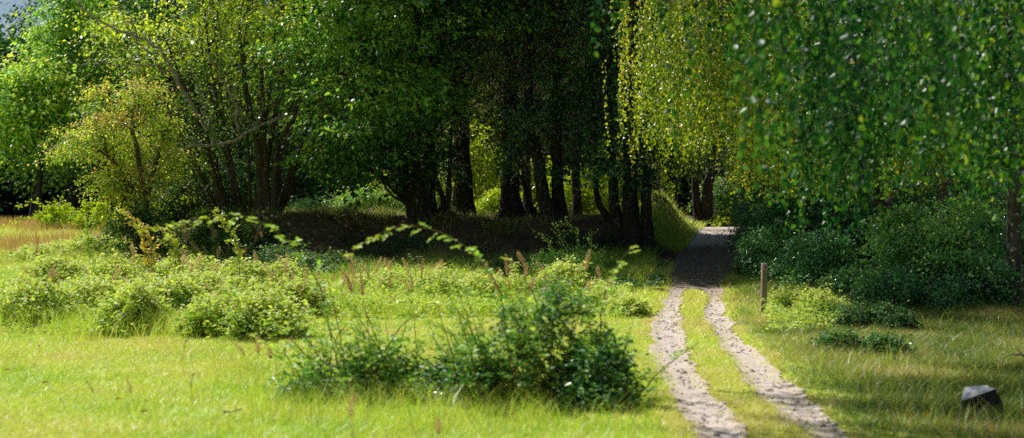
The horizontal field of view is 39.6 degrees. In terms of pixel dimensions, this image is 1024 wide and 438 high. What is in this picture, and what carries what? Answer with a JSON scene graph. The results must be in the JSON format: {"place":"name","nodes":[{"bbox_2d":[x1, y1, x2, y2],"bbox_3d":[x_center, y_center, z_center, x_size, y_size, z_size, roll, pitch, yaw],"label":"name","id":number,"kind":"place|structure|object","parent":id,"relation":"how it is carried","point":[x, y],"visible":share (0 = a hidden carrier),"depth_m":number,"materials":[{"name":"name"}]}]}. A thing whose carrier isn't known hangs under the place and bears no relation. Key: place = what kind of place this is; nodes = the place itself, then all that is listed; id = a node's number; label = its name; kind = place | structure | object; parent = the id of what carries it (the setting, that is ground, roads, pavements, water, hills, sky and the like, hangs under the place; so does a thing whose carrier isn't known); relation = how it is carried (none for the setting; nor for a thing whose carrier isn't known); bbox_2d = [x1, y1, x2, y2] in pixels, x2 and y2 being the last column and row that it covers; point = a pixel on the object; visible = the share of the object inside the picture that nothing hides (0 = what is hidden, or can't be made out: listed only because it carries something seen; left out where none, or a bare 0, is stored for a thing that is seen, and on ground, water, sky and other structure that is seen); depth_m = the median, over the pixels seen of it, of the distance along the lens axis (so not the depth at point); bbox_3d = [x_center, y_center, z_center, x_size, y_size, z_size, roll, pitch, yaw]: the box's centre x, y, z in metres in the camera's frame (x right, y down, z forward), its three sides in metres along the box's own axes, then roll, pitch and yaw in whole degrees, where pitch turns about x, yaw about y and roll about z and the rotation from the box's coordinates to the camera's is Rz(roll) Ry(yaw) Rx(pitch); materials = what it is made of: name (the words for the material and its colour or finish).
{"place":"outdoors","nodes":[
{"label":"outdoors","id":0,"kind":"place"},
{"bbox_2d":[0,215,227,270],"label":"reddish grass","id":1,"kind":"structure","parent":0,"point":[31,224],"depth_m":43.00,"materials":[{"name":"plant"}]},
{"bbox_2d":[0,0,800,203],"label":"sky","id":2,"kind":"structure","parent":0,"point":[10,3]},
{"bbox_2d":[0,317,876,437],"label":"meadow grass","id":3,"kind":"structure","parent":0,"point":[184,416],"depth_m":14.07,"materials":[{"name":"plant"}]},
{"bbox_2d":[0,194,1023,437],"bbox_3d":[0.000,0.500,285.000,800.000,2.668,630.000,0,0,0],"label":"ground","id":4,"kind":"structure","parent":0,"point":[322,230],"depth_m":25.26,"materials":[{"name":"plant"}]},
{"bbox_2d":[0,67,48,217],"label":"broadleaf tree","id":5,"kind":"object","parent":4,"relation":"on","point":[4,171],"visible":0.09,"depth_m":70.30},
{"bbox_2d":[1,239,81,263],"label":"bramble bush","id":6,"kind":"object","parent":4,"relation":"on","point":[53,247],"visible":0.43,"depth_m":36.58,"materials":[{"name":"green plant"}]},
{"bbox_2d":[0,274,87,326],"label":"bramble bush","id":7,"kind":"object","parent":4,"relation":"on","point":[33,292],"visible":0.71,"depth_m":22.89,"materials":[{"name":"green plant"}]},
{"bbox_2d":[0,0,92,221],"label":"broadleaf tree","id":8,"kind":"object","parent":4,"relation":"on","point":[32,205],"visible":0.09,"depth_m":77.65,"materials":[{"name":"plant"}]},
{"bbox_2d":[9,250,91,286],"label":"bramble bush","id":9,"kind":"object","parent":4,"relation":"on","point":[72,266],"visible":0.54,"depth_m":30.14,"materials":[{"name":"green plant"}]},
{"bbox_2d":[0,46,114,220],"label":"broadleaf tree","id":10,"kind":"object","parent":4,"relation":"on","point":[27,117],"visible":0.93,"depth_m":63.25,"materials":[{"name":"plant"}]},
{"bbox_2d":[40,195,83,229],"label":"young sapling","id":11,"kind":"object","parent":4,"relation":"on","point":[66,208],"visible":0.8,"depth_m":48.96,"materials":[{"name":"plant"}]},
{"bbox_2d":[0,0,158,222],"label":"broadleaf tree","id":12,"kind":"object","parent":4,"relation":"on","point":[56,32],"visible":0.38,"depth_m":66.54,"materials":[{"name":"plant"}]},
{"bbox_2d":[46,271,124,316],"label":"bramble bush","id":13,"kind":"object","parent":4,"relation":"on","point":[93,287],"visible":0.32,"depth_m":24.26,"materials":[{"name":"green plant"}]},
{"bbox_2d":[67,198,112,229],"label":"young sapling","id":14,"kind":"object","parent":4,"relation":"on","point":[77,219],"visible":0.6,"depth_m":47.79,"materials":[{"name":"plant"}]},
{"bbox_2d":[63,231,136,258],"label":"bramble bush","id":15,"kind":"object","parent":4,"relation":"on","point":[79,242],"visible":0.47,"depth_m":37.58,"materials":[{"name":"green plant"}]},
{"bbox_2d":[23,0,181,221],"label":"broadleaf tree","id":16,"kind":"object","parent":4,"relation":"on","point":[105,6],"visible":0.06,"depth_m":73.77,"materials":[{"name":"plant"}]},
{"bbox_2d":[89,202,129,230],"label":"young sapling","id":17,"kind":"object","parent":4,"relation":"on","point":[96,215],"visible":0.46,"depth_m":46.92,"materials":[{"name":"plant"}]},
{"bbox_2d":[27,70,211,255],"bbox_3d":[-9.698,-1.200,35.941,4.370,5.087,3.432,0,0,0],"label":"hawthorn tree","id":18,"kind":"object","parent":4,"relation":"on","point":[91,144],"visible":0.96,"depth_m":35.76,"materials":[{"name":"green plant"}]},
{"bbox_2d":[76,245,167,283],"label":"bramble bush","id":19,"kind":"object","parent":4,"relation":"on","point":[125,265],"visible":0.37,"depth_m":30.31,"materials":[{"name":"green plant"}]},
{"bbox_2d":[83,275,174,338],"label":"bramble bush","id":20,"kind":"object","parent":4,"relation":"on","point":[129,297],"visible":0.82,"depth_m":21.27,"materials":[{"name":"green plant"}]},
{"bbox_2d":[114,207,160,275],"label":"arching shoot","id":21,"kind":"object","parent":4,"relation":"on","point":[143,245],"visible":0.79,"depth_m":30.48,"materials":[{"name":"plant"}]},
{"bbox_2d":[93,199,182,259],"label":"ivy bush","id":22,"kind":"object","parent":4,"relation":"on","point":[124,228],"visible":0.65,"depth_m":35.23,"materials":[{"name":"green plant"}]},
{"bbox_2d":[133,222,187,276],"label":"arching shoot","id":23,"kind":"object","parent":4,"relation":"on","point":[174,241],"visible":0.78,"depth_m":29.95,"materials":[{"name":"plant"}]},
{"bbox_2d":[79,0,258,204],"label":"broadleaf tree","id":24,"kind":"object","parent":4,"relation":"on","point":[140,3],"visible":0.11,"depth_m":71.29,"materials":[{"name":"plant"}]},
{"bbox_2d":[141,268,213,312],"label":"bramble bush","id":25,"kind":"object","parent":4,"relation":"on","point":[181,291],"visible":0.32,"depth_m":22.99,"materials":[{"name":"green plant"}]},
{"bbox_2d":[153,253,219,277],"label":"bramble bush","id":26,"kind":"object","parent":4,"relation":"on","point":[167,263],"visible":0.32,"depth_m":31.45,"materials":[{"name":"green plant"}]},
{"bbox_2d":[128,149,255,232],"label":"understorey bush","id":27,"kind":"object","parent":4,"relation":"on","point":[178,216],"visible":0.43,"depth_m":41.72,"materials":[{"name":"green plant"}]},
{"bbox_2d":[33,0,363,214],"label":"hazel tree","id":28,"kind":"object","parent":4,"relation":"on","point":[262,149],"visible":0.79,"depth_m":39.96,"materials":[{"name":"green plant"}]},
{"bbox_2d":[171,260,231,293],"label":"bramble bush","id":29,"kind":"object","parent":4,"relation":"on","point":[209,278],"visible":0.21,"depth_m":26.74,"materials":[{"name":"green plant"}]},
{"bbox_2d":[169,285,245,339],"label":"bramble bush","id":30,"kind":"object","parent":4,"relation":"on","point":[203,310],"visible":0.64,"depth_m":20.62,"materials":[{"name":"green plant"}]},
{"bbox_2d":[163,202,256,256],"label":"bramble bush","id":31,"kind":"object","parent":4,"relation":"on","point":[202,230],"visible":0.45,"depth_m":38.06,"materials":[{"name":"green plant"}]},
{"bbox_2d":[135,0,302,207],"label":"broadleaf tree","id":32,"kind":"object","parent":4,"relation":"on","point":[233,144],"visible":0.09,"depth_m":75.38,"materials":[{"name":"plant"}]},
{"bbox_2d":[212,207,248,284],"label":"arching shoot","id":33,"kind":"object","parent":4,"relation":"on","point":[239,256],"visible":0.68,"depth_m":26.99,"materials":[{"name":"plant"}]},
{"bbox_2d":[199,256,270,286],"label":"bramble bush","id":34,"kind":"object","parent":4,"relation":"on","point":[257,267],"visible":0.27,"depth_m":29.45,"materials":[{"name":"green plant"}]},
{"bbox_2d":[190,211,288,260],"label":"bramble bush","id":35,"kind":"object","parent":4,"relation":"on","point":[246,234],"visible":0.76,"depth_m":36.91,"materials":[{"name":"green plant"}]},
{"bbox_2d":[207,273,291,306],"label":"bramble bush","id":36,"kind":"object","parent":4,"relation":"on","point":[236,285],"visible":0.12,"depth_m":24.38,"materials":[{"name":"green plant"}]},
{"bbox_2d":[204,281,328,343],"bbox_3d":[-3.552,1.346,20.454,1.762,0.885,1.966,0,0,-25],"label":"bramble bush","id":37,"kind":"object","parent":4,"relation":"on","point":[253,312],"visible":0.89,"depth_m":20.20,"materials":[{"name":"green plant"}]},
{"bbox_2d":[260,255,310,285],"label":"bramble bush","id":38,"kind":"object","parent":4,"relation":"on","point":[289,267],"visible":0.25,"depth_m":29.88,"materials":[{"name":"green plant"}]},
{"bbox_2d":[246,242,331,269],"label":"bramble bush","id":39,"kind":"object","parent":4,"relation":"on","point":[266,255],"visible":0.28,"depth_m":34.20,"materials":[{"name":"green plant"}]},
{"bbox_2d":[201,0,385,206],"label":"broadleaf tree","id":40,"kind":"object","parent":4,"relation":"on","point":[308,188],"visible":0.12,"depth_m":65.61,"materials":[{"name":"plant"}]},
{"bbox_2d":[268,271,345,316],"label":"bramble bush","id":41,"kind":"object","parent":4,"relation":"on","point":[292,286],"visible":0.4,"depth_m":25.28,"materials":[{"name":"green plant"}]},
{"bbox_2d":[165,213,453,405],"bbox_3d":[-1.937,0.907,13.966,2.709,1.938,1.704,0,0,0],"label":"rose bush","id":42,"kind":"object","parent":4,"relation":"on","point":[355,365],"visible":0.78,"depth_m":13.82,"materials":[{"name":"green plant"}]},
{"bbox_2d":[285,188,338,210],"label":"understorey bush","id":43,"kind":"object","parent":4,"relation":"on","point":[310,201],"visible":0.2,"depth_m":59.65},
{"bbox_2d":[294,246,377,278],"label":"bramble bush","id":44,"kind":"object","parent":4,"relation":"on","point":[337,259],"visible":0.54,"depth_m":33.55,"materials":[{"name":"green plant"}]},
{"bbox_2d":[320,182,405,214],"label":"rounded bush","id":45,"kind":"object","parent":4,"relation":"on","point":[370,201],"visible":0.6,"depth_m":44.70,"materials":[{"name":"plant"}]},
{"bbox_2d":[213,0,535,219],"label":"broadleaf tree","id":46,"kind":"object","parent":4,"relation":"on","point":[414,194],"visible":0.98,"depth_m":37.95,"materials":[{"name":"green plant"}]},
{"bbox_2d":[169,202,607,263],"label":"bank grass","id":47,"kind":"structure","parent":4,"relation":"on","point":[390,213],"depth_m":39.20,"materials":[{"name":"plant"}]},
{"bbox_2d":[364,264,419,303],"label":"bramble bush","id":48,"kind":"object","parent":4,"relation":"on","point":[397,284],"visible":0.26,"depth_m":28.04,"materials":[{"name":"green plant"}]},
{"bbox_2d":[161,227,672,287],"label":"shade weeds","id":49,"kind":"object","parent":4,"relation":"on","point":[657,280],"visible":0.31,"depth_m":35.71,"materials":[{"name":"green plant"}]},
{"bbox_2d":[0,236,848,335],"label":"meadow weeds","id":50,"kind":"object","parent":4,"relation":"on","point":[400,300],"visible":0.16,"depth_m":25.44,"materials":[{"name":"green plant"}]},
{"bbox_2d":[406,262,467,306],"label":"bramble bush","id":51,"kind":"object","parent":4,"relation":"on","point":[441,278],"visible":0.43,"depth_m":27.45,"materials":[{"name":"green plant"}]},
{"bbox_2d":[0,196,881,322],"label":"meadow grass","id":52,"kind":"structure","parent":4,"relation":"on","point":[694,297],"depth_m":29.12,"materials":[{"name":"plant"}]},
{"bbox_2d":[393,0,511,211],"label":"broadleaf tree","id":53,"kind":"object","parent":4,"relation":"on","point":[443,197],"visible":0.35,"depth_m":39.72,"materials":[{"name":"green plant"}]},
{"bbox_2d":[444,124,502,205],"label":"understorey bush","id":54,"kind":"object","parent":4,"relation":"on","point":[477,168],"visible":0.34,"depth_m":53.72,"materials":[{"name":"green plant"}]},
{"bbox_2d":[444,268,515,300],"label":"bramble bush","id":55,"kind":"object","parent":4,"relation":"on","point":[472,282],"visible":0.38,"depth_m":27.08,"materials":[{"name":"green plant"}]},
{"bbox_2d":[380,0,587,220],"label":"broadleaf tree","id":56,"kind":"object","parent":4,"relation":"on","point":[513,162],"visible":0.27,"depth_m":41.49,"materials":[{"name":"green plant"}]},
{"bbox_2d":[379,0,589,216],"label":"broadleaf tree","id":57,"kind":"object","parent":4,"relation":"on","point":[462,188],"visible":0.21,"depth_m":41.20,"materials":[{"name":"green plant"}]},
{"bbox_2d":[424,39,548,212],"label":"broadleaf tree","id":58,"kind":"object","parent":4,"relation":"on","point":[492,120],"visible":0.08,"depth_m":70.79,"materials":[{"name":"green plant"}]},
{"bbox_2d":[412,0,594,218],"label":"broadleaf tree","id":59,"kind":"object","parent":4,"relation":"on","point":[546,204],"visible":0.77,"depth_m":38.97,"materials":[{"name":"green plant"}]},
{"bbox_2d":[475,183,536,214],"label":"understorey bush","id":60,"kind":"object","parent":4,"relation":"on","point":[490,203],"visible":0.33,"depth_m":48.54,"materials":[{"name":"green plant"}]},
{"bbox_2d":[0,0,1021,222],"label":"woodland","id":61,"kind":"object","parent":4,"relation":"on","point":[6,196],"visible":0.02,"depth_m":84.98,"materials":[{"name":"green plant"}]},
{"bbox_2d":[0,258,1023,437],"bbox_3d":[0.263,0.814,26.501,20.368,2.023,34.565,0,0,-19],"label":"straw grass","id":62,"kind":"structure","parent":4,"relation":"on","point":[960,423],"depth_m":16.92,"materials":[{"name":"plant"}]},
{"bbox_2d":[0,195,1023,437],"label":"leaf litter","id":63,"kind":"object","parent":4,"relation":"on","point":[824,425],"visible":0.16,"depth_m":17.94,"materials":[{"name":"plant"}]},
{"bbox_2d":[379,3,649,215],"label":"broadleaf tree","id":64,"kind":"object","parent":4,"relation":"on","point":[525,204],"visible":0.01,"depth_m":45.84,"materials":[{"name":"brown plant"}]},
{"bbox_2d":[500,261,540,299],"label":"bramble bush","id":65,"kind":"object","parent":4,"relation":"on","point":[516,280],"visible":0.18,"depth_m":27.59,"materials":[{"name":"green plant"}]},
{"bbox_2d":[448,50,597,210],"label":"broadleaf tree","id":66,"kind":"object","parent":4,"relation":"on","point":[543,134],"visible":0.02,"depth_m":68.26,"materials":[{"name":"plant"}]},
{"bbox_2d":[343,222,708,415],"bbox_3d":[0.191,0.919,13.592,3.511,1.790,1.724,0,0,0],"label":"rose bush","id":67,"kind":"object","parent":4,"relation":"on","point":[596,369],"visible":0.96,"depth_m":13.47,"materials":[{"name":"green plant"}]},
{"bbox_2d":[523,255,592,303],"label":"bramble bush","id":68,"kind":"object","parent":4,"relation":"on","point":[574,276],"visible":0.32,"depth_m":27.46,"materials":[{"name":"green plant"}]},
{"bbox_2d":[475,0,648,219],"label":"broadleaf tree","id":69,"kind":"object","parent":4,"relation":"on","point":[557,187],"visible":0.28,"depth_m":39.36,"materials":[{"name":"green plant"}]},
{"bbox_2d":[527,216,608,282],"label":"rose bush","id":70,"kind":"object","parent":4,"relation":"on","point":[576,260],"visible":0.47,"depth_m":31.45,"materials":[{"name":"green plant"}]},
{"bbox_2d":[521,36,630,221],"bbox_3d":[2.116,-2.398,39.285,3.977,5.429,3.709,0,0,-28],"label":"broadleaf tree","id":71,"kind":"object","parent":4,"relation":"on","point":[603,211],"visible":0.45,"depth_m":38.81,"materials":[{"name":"green plant"}]},
{"bbox_2d":[531,164,621,214],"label":"understorey bush","id":72,"kind":"object","parent":4,"relation":"on","point":[588,198],"visible":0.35,"depth_m":50.54,"materials":[{"name":"green plant"}]},
{"bbox_2d":[560,277,625,311],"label":"bramble bush","id":73,"kind":"object","parent":4,"relation":"on","point":[597,285],"visible":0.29,"depth_m":26.57,"materials":[{"name":"green plant"}]},
{"bbox_2d":[533,5,660,214],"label":"broadleaf tree","id":74,"kind":"object","parent":4,"relation":"on","point":[576,204],"visible":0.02,"depth_m":46.27,"materials":[{"name":"brown plant"}]},
{"bbox_2d":[518,0,736,253],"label":"broadleaf tree","id":75,"kind":"object","parent":4,"relation":"on","point":[626,224],"visible":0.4,"depth_m":37.62,"materials":[{"name":"green plant"}]},
{"bbox_2d":[603,291,659,318],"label":"bramble bush","id":76,"kind":"object","parent":4,"relation":"on","point":[638,308],"visible":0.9,"depth_m":25.27,"materials":[{"name":"green plant"}]},
{"bbox_2d":[621,189,706,252],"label":"mound grass","id":77,"kind":"structure","parent":4,"relation":"on","point":[680,243],"depth_m":43.96,"materials":[{"name":"plant"}]},
{"bbox_2d":[622,68,740,212],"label":"broadleaf tree","id":78,"kind":"object","parent":4,"relation":"on","point":[677,196],"visible":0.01,"depth_m":70.82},
{"bbox_2d":[681,172,745,219],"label":"understorey bush","id":79,"kind":"object","parent":4,"relation":"on","point":[718,194],"visible":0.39,"depth_m":55.65,"materials":[{"name":"plant"}]},
{"bbox_2d":[672,8,789,226],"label":"broadleaf tree","id":80,"kind":"object","parent":4,"relation":"on","point":[702,209],"visible":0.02,"depth_m":53.87,"materials":[{"name":"brown plant"}]},
{"bbox_2d":[713,193,772,248],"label":"hedge shrub","id":81,"kind":"object","parent":4,"relation":"on","point":[737,232],"visible":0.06,"depth_m":39.59,"materials":[{"name":"green plant"}]},
{"bbox_2d":[715,213,814,284],"bbox_3d":[5.990,0.768,31.534,2.808,1.799,2.632,0,0,-41],"label":"hedge shrub","id":82,"kind":"object","parent":4,"relation":"on","point":[774,238],"visible":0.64,"depth_m":31.13,"materials":[{"name":"green plant"}]},
{"bbox_2d":[767,275,809,311],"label":"bramble bush","id":83,"kind":"object","parent":4,"relation":"on","point":[788,294],"visible":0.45,"depth_m":25.59,"materials":[{"name":"green plant"}]},
{"bbox_2d":[719,157,860,248],"bbox_3d":[7.075,-0.209,36.031,3.636,3.099,4.589,0,0,0],"label":"hedge shrub","id":84,"kind":"object","parent":4,"relation":"on","point":[745,208],"visible":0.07,"depth_m":35.91,"materials":[{"name":"green plant"}]},
{"bbox_2d":[726,155,878,256],"bbox_3d":[6.958,-0.018,33.062,4.022,3.496,4.324,0,0,0],"label":"hedge shrub","id":85,"kind":"object","parent":4,"relation":"on","point":[816,220],"visible":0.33,"depth_m":32.67,"materials":[{"name":"green plant"}]},
{"bbox_2d":[602,0,1005,259],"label":"birch tree","id":86,"kind":"object","parent":4,"relation":"on","point":[703,100],"visible":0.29,"depth_m":28.44,"materials":[{"name":"green plant"}]},
{"bbox_2d":[589,0,1023,250],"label":"birch tree","id":87,"kind":"object","parent":4,"relation":"on","point":[836,93],"visible":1,"depth_m":13.20,"materials":[{"name":"green plant"}]},
{"bbox_2d":[753,226,874,289],"bbox_3d":[6.379,0.885,30.006,2.477,1.610,3.038,0,0,0],"label":"hedge shrub","id":88,"kind":"object","parent":4,"relation":"on","point":[812,260],"visible":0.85,"depth_m":29.27,"materials":[{"name":"green plant"}]},
{"bbox_2d":[781,282,852,321],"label":"bramble bush","id":89,"kind":"object","parent":4,"relation":"on","point":[814,300],"visible":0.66,"depth_m":24.04,"materials":[{"name":"green plant"}]},
{"bbox_2d":[807,323,873,353],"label":"bramble bush","id":90,"kind":"object","parent":4,"relation":"on","point":[835,338],"visible":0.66,"depth_m":18.64,"materials":[{"name":"green plant"}]},
{"bbox_2d":[811,259,878,294],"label":"hedge shrub","id":91,"kind":"object","parent":4,"relation":"on","point":[843,276],"visible":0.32,"depth_m":28.11,"materials":[{"name":"green plant"}]},
{"bbox_2d":[820,294,880,330],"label":"bramble bush","id":92,"kind":"object","parent":4,"relation":"on","point":[856,315],"visible":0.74,"depth_m":22.62,"materials":[{"name":"green plant"}]},
{"bbox_2d":[849,323,917,358],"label":"bramble bush","id":93,"kind":"object","parent":4,"relation":"on","point":[880,340],"visible":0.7,"depth_m":18.16,"materials":[{"name":"green plant"}]},
{"bbox_2d":[837,260,939,308],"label":"hedge shrub","id":94,"kind":"object","parent":4,"relation":"on","point":[896,285],"visible":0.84,"depth_m":26.00,"materials":[{"name":"green plant"}]},
{"bbox_2d":[835,166,952,259],"bbox_3d":[9.091,-0.101,34.007,3.342,2.872,3.633,0,0,0],"label":"hedge shrub","id":95,"kind":"object","parent":4,"relation":"on","point":[895,198],"visible":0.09,"depth_m":33.62,"materials":[{"name":"green plant"}]},
{"bbox_2d":[864,297,932,331],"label":"bramble bush","id":96,"kind":"object","parent":4,"relation":"on","point":[893,318],"visible":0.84,"depth_m":22.24,"materials":[{"name":"green plant"}]},
{"bbox_2d":[784,0,1023,307],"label":"birch tree","id":97,"kind":"object","parent":4,"relation":"on","point":[1014,238],"visible":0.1,"depth_m":25.16,"materials":[{"name":"green plant"}]},
{"bbox_2d":[838,0,1013,224],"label":"birch tree","id":98,"kind":"object","parent":4,"relation":"on","point":[943,190],"visible":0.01,"depth_m":29.09,"materials":[{"name":"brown plant"}]},
{"bbox_2d":[835,189,1023,306],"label":"hedge shrub","id":99,"kind":"object","parent":4,"relation":"on","point":[916,240],"visible":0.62,"depth_m":26.93,"materials":[{"name":"green plant"}]},
{"bbox_2d":[880,160,1023,260],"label":"hedge shrub","id":100,"kind":"object","parent":4,"relation":"on","point":[927,196],"visible":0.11,"depth_m":31.55,"materials":[{"name":"green plant"}]},
{"bbox_2d":[905,245,1023,312],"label":"hedge shrub","id":101,"kind":"object","parent":4,"relation":"on","point":[957,288],"visible":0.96,"depth_m":25.83,"materials":[{"name":"green plant"}]},
{"bbox_2d":[937,191,1023,264],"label":"hedge shrub","id":102,"kind":"object","parent":4,"relation":"on","point":[1022,219],"visible":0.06,"depth_m":28.49,"materials":[{"name":"green plant"}]},
{"bbox_2d":[961,386,1002,412],"bbox_3d":[4.379,1.707,13.193,0.516,0.306,0.323,0,0,0],"label":"boulder","id":103,"kind":"object","parent":4,"relation":"on","point":[987,393],"visible":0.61,"depth_m":13.05,"materials":[{"name":"grey stone"}]},
{"bbox_2d":[647,226,849,437],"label":"path","id":104,"kind":"structure","parent":0,"point":[696,406],"depth_m":18.14,"materials":[{"name":"gravel"}]},
{"bbox_2d":[717,264,1023,437],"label":"verge grass","id":105,"kind":"structure","parent":0,"point":[982,337],"depth_m":16.89,"materials":[{"name":"plant"}]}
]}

